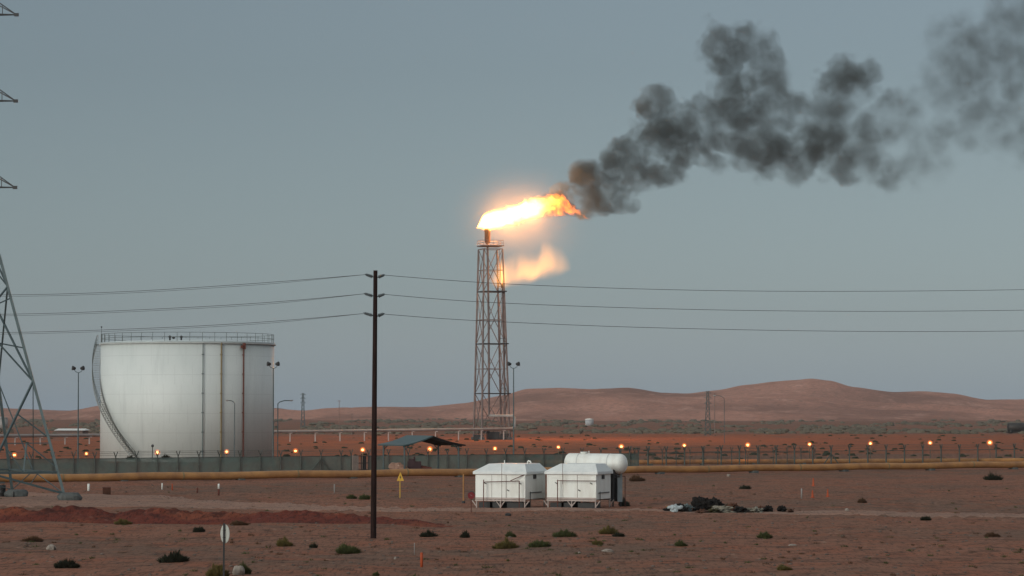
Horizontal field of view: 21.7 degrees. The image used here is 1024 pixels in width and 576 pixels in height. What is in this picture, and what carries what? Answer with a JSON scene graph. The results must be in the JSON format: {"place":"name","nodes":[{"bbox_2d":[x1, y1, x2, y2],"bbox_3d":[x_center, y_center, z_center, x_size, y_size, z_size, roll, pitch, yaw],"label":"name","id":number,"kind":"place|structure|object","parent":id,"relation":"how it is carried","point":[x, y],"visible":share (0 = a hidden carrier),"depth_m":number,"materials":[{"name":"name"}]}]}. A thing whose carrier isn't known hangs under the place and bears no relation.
{"place":"outdoors","nodes":[
{"label":"outdoors","id":0,"kind":"place"},
{"bbox_2d":[0,505,452,527],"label":"earth bank","id":1,"kind":"structure","parent":0,"point":[77,514],"depth_m":138.22,"materials":[{"name":"brown soil"}]},
{"bbox_2d":[0,419,1023,575],"bbox_3d":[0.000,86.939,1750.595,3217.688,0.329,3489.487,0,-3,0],"label":"ground","id":2,"kind":"structure","parent":0,"point":[964,486],"depth_m":130.51,"materials":[{"name":"brown sand"}]},
{"bbox_2d":[0,417,7,429],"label":"silo","id":3,"kind":"object","parent":2,"relation":"on","point":[6,422],"visible":0.43,"depth_m":817.81,"materials":[{"name":"grey metal"}]},
{"bbox_2d":[19,535,44,541],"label":"desert bush","id":4,"kind":"object","parent":2,"relation":"on","point":[36,539],"visible":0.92,"depth_m":114.85,"materials":[{"name":"green plant"}]},
{"bbox_2d":[0,3,81,499],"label":"lattice pylon","id":5,"kind":"object","parent":2,"relation":"on","point":[62,495],"visible":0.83,"depth_m":170.76,"materials":[{"name":"metal"}]},
{"bbox_2d":[46,544,55,549],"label":"rock","id":6,"kind":"object","parent":2,"relation":"on","point":[51,547],"visible":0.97,"depth_m":109.60,"materials":[{"name":"beige stone"}]},
{"bbox_2d":[54,557,81,567],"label":"desert bush","id":7,"kind":"object","parent":2,"relation":"on","point":[66,563],"visible":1,"depth_m":96.81,"materials":[{"name":"green plant"}]},
{"bbox_2d":[56,429,88,433],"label":"shed","id":8,"kind":"structure","parent":2,"relation":"on","point":[70,431],"depth_m":684.54,"materials":[{"name":"white paint"}]},
{"bbox_2d":[72,366,84,457],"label":"floodlight mast","id":9,"kind":"object","parent":2,"relation":"on","point":[81,368],"visible":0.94,"depth_m":270.60,"materials":[{"name":"metal"}]},
{"bbox_2d":[113,517,132,524],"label":"desert bush","id":10,"kind":"object","parent":2,"relation":"on","point":[120,521],"visible":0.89,"depth_m":135.02,"materials":[{"name":"green plant"}]},
{"bbox_2d":[156,549,188,562],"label":"desert bush","id":11,"kind":"object","parent":2,"relation":"on","point":[175,556],"visible":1,"depth_m":99.22,"materials":[{"name":"green plant"}]},
{"bbox_2d":[0,449,352,473],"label":"perimeter fence","id":12,"kind":"object","parent":2,"relation":"on","point":[73,465],"visible":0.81,"depth_m":245.50,"materials":[{"name":"paint"}]},
{"bbox_2d":[92,326,275,457],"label":"storage tank","id":13,"kind":"object","parent":2,"relation":"on","point":[168,397],"visible":0.95,"depth_m":302.97,"materials":[{"name":"metal"}]},
{"bbox_2d":[192,526,204,531],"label":"desert bush","id":14,"kind":"object","parent":2,"relation":"on","point":[199,529],"visible":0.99,"depth_m":124.44,"materials":[{"name":"green plant"}]},
{"bbox_2d":[205,563,229,575],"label":"desert bush","id":15,"kind":"object","parent":2,"relation":"on","point":[215,570],"visible":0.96,"depth_m":91.21,"materials":[{"name":"green plant"}]},
{"bbox_2d":[220,523,229,575],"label":"road sign","id":16,"kind":"object","parent":2,"relation":"on","point":[225,533],"visible":1,"depth_m":90.66,"materials":[{"name":"white metal"}]},
{"bbox_2d":[225,400,234,456],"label":"street lamp","id":17,"kind":"object","parent":2,"relation":"on","point":[234,425],"visible":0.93,"depth_m":289.57,"materials":[{"name":"metal"}]},
{"bbox_2d":[232,565,244,574],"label":"rock","id":18,"kind":"object","parent":2,"relation":"on","point":[239,570],"visible":1,"depth_m":92.48,"materials":[{"name":"beige stone"}]},
{"bbox_2d":[229,520,248,525],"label":"desert bush","id":19,"kind":"object","parent":2,"relation":"on","point":[237,523],"visible":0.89,"depth_m":133.15,"materials":[{"name":"green plant"}]},
{"bbox_2d":[239,560,252,573],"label":"desert bush","id":20,"kind":"object","parent":2,"relation":"on","point":[248,570],"visible":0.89,"depth_m":93.15,"materials":[{"name":"green plant"}]},
{"bbox_2d":[0,414,515,444],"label":"flare pipeline","id":21,"kind":"object","parent":2,"relation":"on","point":[65,436],"visible":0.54,"depth_m":515.38,"materials":[{"name":"paint"}]},
{"bbox_2d":[267,361,279,455],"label":"floodlight mast","id":22,"kind":"object","parent":2,"relation":"on","point":[276,363],"visible":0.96,"depth_m":268.61,"materials":[{"name":"metal"}]},
{"bbox_2d":[275,537,294,546],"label":"desert bush","id":23,"kind":"object","parent":2,"relation":"on","point":[284,542],"visible":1,"depth_m":113.52,"materials":[{"name":"green plant"}]},
{"bbox_2d":[277,400,292,455],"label":"street lamp","id":24,"kind":"object","parent":2,"relation":"on","point":[277,423],"visible":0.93,"depth_m":339.52,"materials":[{"name":"metal"}]},
{"bbox_2d":[300,393,305,427],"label":"pylon","id":25,"kind":"object","parent":2,"relation":"on","point":[302,397],"visible":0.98,"depth_m":898.79,"materials":[{"name":"metal"}]},
{"bbox_2d":[309,543,318,547],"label":"desert bush","id":26,"kind":"object","parent":2,"relation":"on","point":[313,545],"visible":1,"depth_m":112.26,"materials":[{"name":"green plant"}]},
{"bbox_2d":[333,541,361,553],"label":"desert bush","id":27,"kind":"object","parent":2,"relation":"on","point":[343,548],"visible":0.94,"depth_m":108.22,"materials":[{"name":"green plant"}]},
{"bbox_2d":[346,494,356,498],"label":"desert bush","id":28,"kind":"object","parent":2,"relation":"on","point":[350,496],"visible":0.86,"depth_m":173.78,"materials":[{"name":"green plant"}]},
{"bbox_2d":[352,455,368,469],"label":"fence gate","id":29,"kind":"structure","parent":2,"relation":"on","point":[355,462],"depth_m":254.54,"materials":[{"name":"grey metal"}]},
{"bbox_2d":[358,494,370,499],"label":"desert bush","id":30,"kind":"object","parent":2,"relation":"on","point":[364,497],"visible":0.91,"depth_m":170.70,"materials":[{"name":"green plant"}]},
{"bbox_2d":[363,270,384,537],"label":"utility pole","id":31,"kind":"object","parent":2,"relation":"on","point":[374,453],"visible":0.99,"depth_m":119.77,"materials":[{"name":"brown wood"}]},
{"bbox_2d":[0,275,357,296],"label":"overhead wire","id":32,"kind":"object","parent":31,"relation":"attached to","point":[187,289],"visible":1,"depth_m":127.10,"materials":[{"name":"black metal"}]},
{"bbox_2d":[0,313,362,332],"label":"overhead wire","id":33,"kind":"object","parent":31,"relation":"attached to","point":[182,326],"visible":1,"depth_m":127.15,"materials":[{"name":"black metal"}]},
{"bbox_2d":[15,294,359,315],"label":"overhead wire","id":34,"kind":"object","parent":31,"relation":"attached to","point":[180,309],"visible":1,"depth_m":127.38,"materials":[{"name":"black metal"}]},
{"bbox_2d":[15,274,364,294],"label":"overhead wire","id":35,"kind":"object","parent":31,"relation":"attached to","point":[179,288],"visible":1,"depth_m":127.42,"materials":[{"name":"black metal"}]},
{"bbox_2d":[29,314,356,333],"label":"overhead wire","id":36,"kind":"object","parent":31,"relation":"attached to","point":[180,328],"visible":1,"depth_m":126.97,"materials":[{"name":"black metal"}]},
{"bbox_2d":[32,294,358,313],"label":"overhead wire","id":37,"kind":"object","parent":31,"relation":"attached to","point":[189,307],"visible":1,"depth_m":126.98,"materials":[{"name":"black metal"}]},
{"bbox_2d":[386,314,983,331],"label":"overhead wire","id":38,"kind":"object","parent":31,"relation":"attached to","point":[725,329],"visible":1,"depth_m":128.94,"materials":[{"name":"black metal"}]},
{"bbox_2d":[385,294,1012,311],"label":"overhead wire","id":39,"kind":"object","parent":31,"relation":"attached to","point":[686,309],"visible":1,"depth_m":126.88,"materials":[{"name":"black metal"}]},
{"bbox_2d":[386,275,1023,291],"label":"overhead wire","id":40,"kind":"object","parent":31,"relation":"attached to","point":[671,289],"visible":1,"depth_m":127.14,"materials":[{"name":"black metal"}]},
{"bbox_2d":[388,462,408,468],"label":"rubble mound","id":41,"kind":"object","parent":2,"relation":"on","point":[392,465],"visible":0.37,"depth_m":244.29,"materials":[{"name":"beige stone"}]},
{"bbox_2d":[397,472,403,480],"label":"warning sign","id":42,"kind":"object","parent":2,"relation":"on","point":[400,477],"visible":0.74,"depth_m":175.05,"materials":[{"name":"yellow metal"}]},
{"bbox_2d":[407,457,431,468],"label":"pump set","id":43,"kind":"object","parent":2,"relation":"on","point":[412,464],"visible":0.73,"depth_m":245.12,"materials":[{"name":"red paint"}]},
{"bbox_2d":[420,552,422,566],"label":"marker stake","id":44,"kind":"object","parent":2,"relation":"on","point":[421,559],"visible":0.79,"depth_m":99.03,"materials":[{"name":"orange paint"}]},
{"bbox_2d":[378,435,465,469],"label":"shade canopy","id":45,"kind":"object","parent":2,"relation":"on","point":[406,440],"visible":0.88,"depth_m":246.33,"materials":[{"name":"metal"}]},
{"bbox_2d":[418,530,437,536],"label":"desert bush","id":46,"kind":"object","parent":2,"relation":"on","point":[428,533],"visible":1,"depth_m":121.22,"materials":[{"name":"green plant"}]},
{"bbox_2d":[462,474,464,502],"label":"vent post","id":47,"kind":"object","parent":2,"relation":"on","point":[463,501],"visible":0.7,"depth_m":167.81,"materials":[{"name":"metal"}]},
{"bbox_2d":[459,529,469,537],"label":"desert bush","id":48,"kind":"object","parent":2,"relation":"on","point":[464,534],"visible":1,"depth_m":120.31,"materials":[{"name":"green plant"}]},
{"bbox_2d":[468,491,474,512],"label":"round sign","id":49,"kind":"object","parent":2,"relation":"on","point":[471,495],"visible":0.94,"depth_m":150.15,"materials":[{"name":"metal"}]},
{"bbox_2d":[471,229,512,439],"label":"flare tower","id":50,"kind":"structure","parent":2,"relation":"on","point":[493,435],"depth_m":547.21,"materials":[{"name":"metal"}]},
{"bbox_2d":[367,447,639,469],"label":"perimeter fence","id":51,"kind":"object","parent":2,"relation":"on","point":[447,461],"visible":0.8,"depth_m":261.32,"materials":[{"name":"paint"}]},
{"bbox_2d":[492,536,518,548],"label":"desert bush","id":52,"kind":"object","parent":2,"relation":"on","point":[505,544],"visible":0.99,"depth_m":110.82,"materials":[{"name":"green plant"}]},
{"bbox_2d":[472,460,546,507],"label":"site cabin","id":53,"kind":"object","parent":2,"relation":"on","point":[517,482],"visible":0.92,"depth_m":157.53,"materials":[{"name":"white metal"}]},
{"bbox_2d":[504,531,517,536],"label":"desert bush","id":54,"kind":"object","parent":2,"relation":"on","point":[512,534],"visible":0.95,"depth_m":121.82,"materials":[{"name":"green plant"}]},
{"bbox_2d":[1,482,1021,575],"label":"dry scrub","id":55,"kind":"object","parent":2,"relation":"on","point":[751,571],"visible":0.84,"depth_m":110.71,"materials":[{"name":"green plant"}]},
{"bbox_2d":[0,461,1023,483],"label":"yellow pipeline","id":56,"kind":"object","parent":2,"relation":"on","point":[751,468],"visible":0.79,"depth_m":231.29,"materials":[{"name":"paint"}]},
{"bbox_2d":[0,418,1023,433],"bbox_3d":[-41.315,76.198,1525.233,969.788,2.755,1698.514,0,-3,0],"label":"vegetation","id":57,"kind":"object","parent":2,"relation":"on","point":[842,429],"visible":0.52,"depth_m":904.14,"materials":[{"name":"plant"}]},
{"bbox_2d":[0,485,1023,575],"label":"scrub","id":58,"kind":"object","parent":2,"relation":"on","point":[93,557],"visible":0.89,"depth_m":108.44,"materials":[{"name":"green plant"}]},
{"bbox_2d":[1,434,1023,459],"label":"desert shrubs","id":59,"kind":"object","parent":2,"relation":"on","point":[826,453],"visible":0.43,"depth_m":390.52,"materials":[{"name":"plant"}]},
{"bbox_2d":[507,362,519,453],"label":"floodlight mast","id":60,"kind":"object","parent":2,"relation":"on","point":[509,363],"visible":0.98,"depth_m":282.62,"materials":[{"name":"metal"}]},
{"bbox_2d":[3,479,1023,575],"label":"pebbles","id":61,"kind":"object","parent":2,"relation":"on","point":[540,540],"visible":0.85,"depth_m":110.17,"materials":[{"name":"brown stone"}]},
{"bbox_2d":[527,539,551,547],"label":"desert bush","id":62,"kind":"object","parent":2,"relation":"on","point":[538,543],"visible":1,"depth_m":110.82,"materials":[{"name":"green plant"}]},
{"bbox_2d":[552,528,577,536],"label":"desert bush","id":63,"kind":"object","parent":2,"relation":"on","point":[565,533],"visible":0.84,"depth_m":121.68,"materials":[{"name":"green plant"}]},
{"bbox_2d":[543,463,613,507],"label":"site cabin","id":64,"kind":"object","parent":2,"relation":"on","point":[571,485],"visible":0.94,"depth_m":157.47,"materials":[{"name":"white metal"}]},
{"bbox_2d":[585,418,593,425],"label":"water tank","id":65,"kind":"object","parent":2,"relation":"on","point":[589,422],"visible":0.87,"depth_m":1097.10,"materials":[{"name":"white paint"}]},
{"bbox_2d":[564,452,627,506],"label":"fuel tank","id":66,"kind":"object","parent":2,"relation":"on","point":[617,464],"visible":0.74,"depth_m":160.86,"materials":[{"name":"white metal"}]},
{"bbox_2d":[592,539,604,544],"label":"desert bush","id":67,"kind":"object","parent":2,"relation":"on","point":[595,542],"visible":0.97,"depth_m":112.20,"materials":[{"name":"green plant"}]},
{"bbox_2d":[601,549,612,551],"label":"rock","id":68,"kind":"object","parent":2,"relation":"on","point":[607,550],"visible":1,"depth_m":107.91,"materials":[{"name":"beige stone"}]},
{"bbox_2d":[599,523,619,533],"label":"desert bush","id":69,"kind":"object","parent":2,"relation":"on","point":[608,529],"visible":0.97,"depth_m":123.86,"materials":[{"name":"green plant"}]},
{"bbox_2d":[612,532,624,536],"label":"desert bush","id":70,"kind":"object","parent":2,"relation":"on","point":[618,535],"visible":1,"depth_m":121.78,"materials":[{"name":"green plant"}]},
{"bbox_2d":[618,497,630,505],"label":"desert bush","id":71,"kind":"object","parent":2,"relation":"on","point":[623,503],"visible":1,"depth_m":161.95,"materials":[{"name":"plant"}]},
{"bbox_2d":[629,473,645,480],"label":"desert bush","id":72,"kind":"object","parent":2,"relation":"on","point":[635,478],"visible":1,"depth_m":217.55,"materials":[{"name":"green plant"}]},
{"bbox_2d":[674,538,687,546],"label":"desert bush","id":73,"kind":"object","parent":2,"relation":"on","point":[679,543],"visible":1,"depth_m":113.11,"materials":[{"name":"green plant"}]},
{"bbox_2d":[704,391,710,434],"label":"pylon","id":74,"kind":"object","parent":2,"relation":"on","point":[708,396],"visible":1,"depth_m":639.13,"materials":[{"name":"metal"}]},
{"bbox_2d":[714,393,714,433],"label":"pole","id":75,"kind":"object","parent":2,"relation":"on","point":[714,413],"visible":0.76,"depth_m":699.16,"materials":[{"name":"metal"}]},
{"bbox_2d":[619,447,815,465],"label":"fence","id":76,"kind":"object","parent":2,"relation":"on","point":[690,450],"visible":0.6,"depth_m":280.36,"materials":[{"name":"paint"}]},
{"bbox_2d":[713,395,724,442],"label":"street lamp","id":77,"kind":"object","parent":2,"relation":"on","point":[724,417],"visible":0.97,"depth_m":479.41,"materials":[{"name":"metal"}]},
{"bbox_2d":[739,484,751,488],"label":"desert bush","id":78,"kind":"object","parent":2,"relation":"on","point":[743,486],"visible":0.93,"depth_m":195.28,"materials":[{"name":"green plant"}]},
{"bbox_2d":[756,531,772,537],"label":"desert bush","id":79,"kind":"object","parent":2,"relation":"on","point":[766,534],"visible":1,"depth_m":119.70,"materials":[{"name":"green plant"}]},
{"bbox_2d":[776,565,793,570],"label":"desert bush","id":80,"kind":"object","parent":2,"relation":"on","point":[782,568],"visible":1,"depth_m":94.08,"materials":[{"name":"green plant"}]},
{"bbox_2d":[627,443,1023,465],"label":"perimeter fence","id":81,"kind":"object","parent":2,"relation":"on","point":[830,448],"visible":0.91,"depth_m":278.99,"materials":[{"name":"metal"}]},
{"bbox_2d":[633,458,1023,465],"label":"yellow pipeline","id":82,"kind":"object","parent":2,"relation":"on","point":[790,461],"visible":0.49,"depth_m":285.11,"materials":[{"name":"paint"}]},
{"bbox_2d":[857,497,866,502],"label":"desert bush","id":83,"kind":"object","parent":2,"relation":"on","point":[862,500],"visible":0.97,"depth_m":166.72,"materials":[{"name":"green plant"}]},
{"bbox_2d":[920,516,931,520],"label":"desert bush","id":84,"kind":"object","parent":2,"relation":"on","point":[926,518],"visible":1,"depth_m":141.10,"materials":[{"name":"green plant"}]},
{"bbox_2d":[983,531,1000,536],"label":"desert bush","id":85,"kind":"object","parent":2,"relation":"on","point":[989,534],"visible":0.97,"depth_m":120.72,"materials":[{"name":"green plant"}]},
{"bbox_2d":[983,471,1002,479],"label":"desert bush","id":86,"kind":"object","parent":2,"relation":"on","point":[991,476],"visible":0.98,"depth_m":222.65,"materials":[{"name":"green plant"}]},
{"bbox_2d":[1006,423,1023,433],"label":"tanker trailer","id":87,"kind":"object","parent":2,"relation":"on","point":[1014,427],"visible":0.82,"depth_m":698.07,"materials":[{"name":"metal"}]},
{"bbox_2d":[0,379,1023,420],"bbox_3d":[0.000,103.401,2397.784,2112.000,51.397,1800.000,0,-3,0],"label":"hills","id":88,"kind":"structure","parent":0,"point":[809,399],"depth_m":2105.60,"materials":[{"name":"brown sand"}]},
{"bbox_2d":[0,434,1023,459],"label":"sand flat","id":89,"kind":"structure","parent":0,"point":[609,442],"depth_m":476.63,"materials":[{"name":"brown sand"}]},
{"bbox_2d":[0,492,1023,517],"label":"dirt track","id":90,"kind":"structure","parent":0,"point":[87,500],"depth_m":159.65,"materials":[{"name":"brown soil"}]},
{"bbox_2d":[0,485,5,496],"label":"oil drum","id":91,"kind":"object","parent":90,"relation":"on","point":[2,490],"visible":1,"depth_m":178.09,"materials":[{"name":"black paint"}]},
{"bbox_2d":[102,487,110,494],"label":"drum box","id":92,"kind":"object","parent":90,"relation":"on","point":[106,490],"visible":0.89,"depth_m":185.08,"materials":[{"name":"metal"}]},
{"bbox_2d":[667,504,682,511],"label":"plastic scrap","id":93,"kind":"object","parent":90,"relation":"on","point":[674,508],"visible":0.98,"depth_m":149.89,"materials":[{"name":"white plastic"}]},
{"bbox_2d":[677,503,688,511],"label":"burnt scrap","id":94,"kind":"object","parent":90,"relation":"on","point":[684,508],"visible":0.36,"depth_m":151.52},
{"bbox_2d":[684,503,693,511],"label":"rubbish sack","id":95,"kind":"object","parent":90,"relation":"on","point":[689,507],"visible":0.64,"depth_m":153.14,"materials":[{"name":"grey plastic"}]},
{"bbox_2d":[691,496,712,510],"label":"burnt scrap","id":96,"kind":"object","parent":90,"relation":"on","point":[698,502],"visible":0.77,"depth_m":153.82,"materials":[{"name":"black"}]},
{"bbox_2d":[695,508,708,512],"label":"rubbish sack","id":97,"kind":"object","parent":90,"relation":"on","point":[700,510],"visible":0.88,"depth_m":149.91,"materials":[{"name":"brown plastic"}]},
{"bbox_2d":[706,508,718,512],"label":"rubbish sack","id":98,"kind":"object","parent":90,"relation":"on","point":[711,510],"visible":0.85,"depth_m":149.87,"materials":[{"name":"plastic"}]},
{"bbox_2d":[707,496,724,507],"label":"burnt scrap","id":99,"kind":"object","parent":90,"relation":"on","point":[716,502],"visible":0.43,"depth_m":153.99,"materials":[{"name":"black"}]},
{"bbox_2d":[712,505,735,512],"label":"rubbish sack","id":100,"kind":"object","parent":90,"relation":"on","point":[724,509],"visible":0.69,"depth_m":150.45,"materials":[{"name":"beige plastic"}]},
{"bbox_2d":[725,502,737,510],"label":"rubbish sack","id":101,"kind":"object","parent":90,"relation":"on","point":[733,505],"visible":0.32,"depth_m":152.99,"materials":[{"name":"brown plastic"}]},
{"bbox_2d":[733,506,750,512],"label":"burnt scrap","id":102,"kind":"object","parent":90,"relation":"on","point":[739,509],"visible":0.83,"depth_m":150.57,"materials":[{"name":"black"}]},
{"bbox_2d":[747,506,763,512],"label":"rubbish sack","id":103,"kind":"object","parent":90,"relation":"on","point":[755,509],"visible":0.83,"depth_m":150.60,"materials":[{"name":"beige plastic"}]},
{"bbox_2d":[762,505,772,511],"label":"burnt scrap","id":104,"kind":"object","parent":90,"relation":"on","point":[767,508],"visible":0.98,"depth_m":151.46,"materials":[{"name":"black"}]},
{"bbox_2d":[777,505,786,511],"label":"burnt scrap","id":105,"kind":"object","parent":90,"relation":"on","point":[782,508],"visible":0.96,"depth_m":151.41,"materials":[{"name":"black"}]},
{"bbox_2d":[0,0,1023,410],"label":"sky","id":106,"kind":"structure","parent":0,"point":[764,153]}
]}

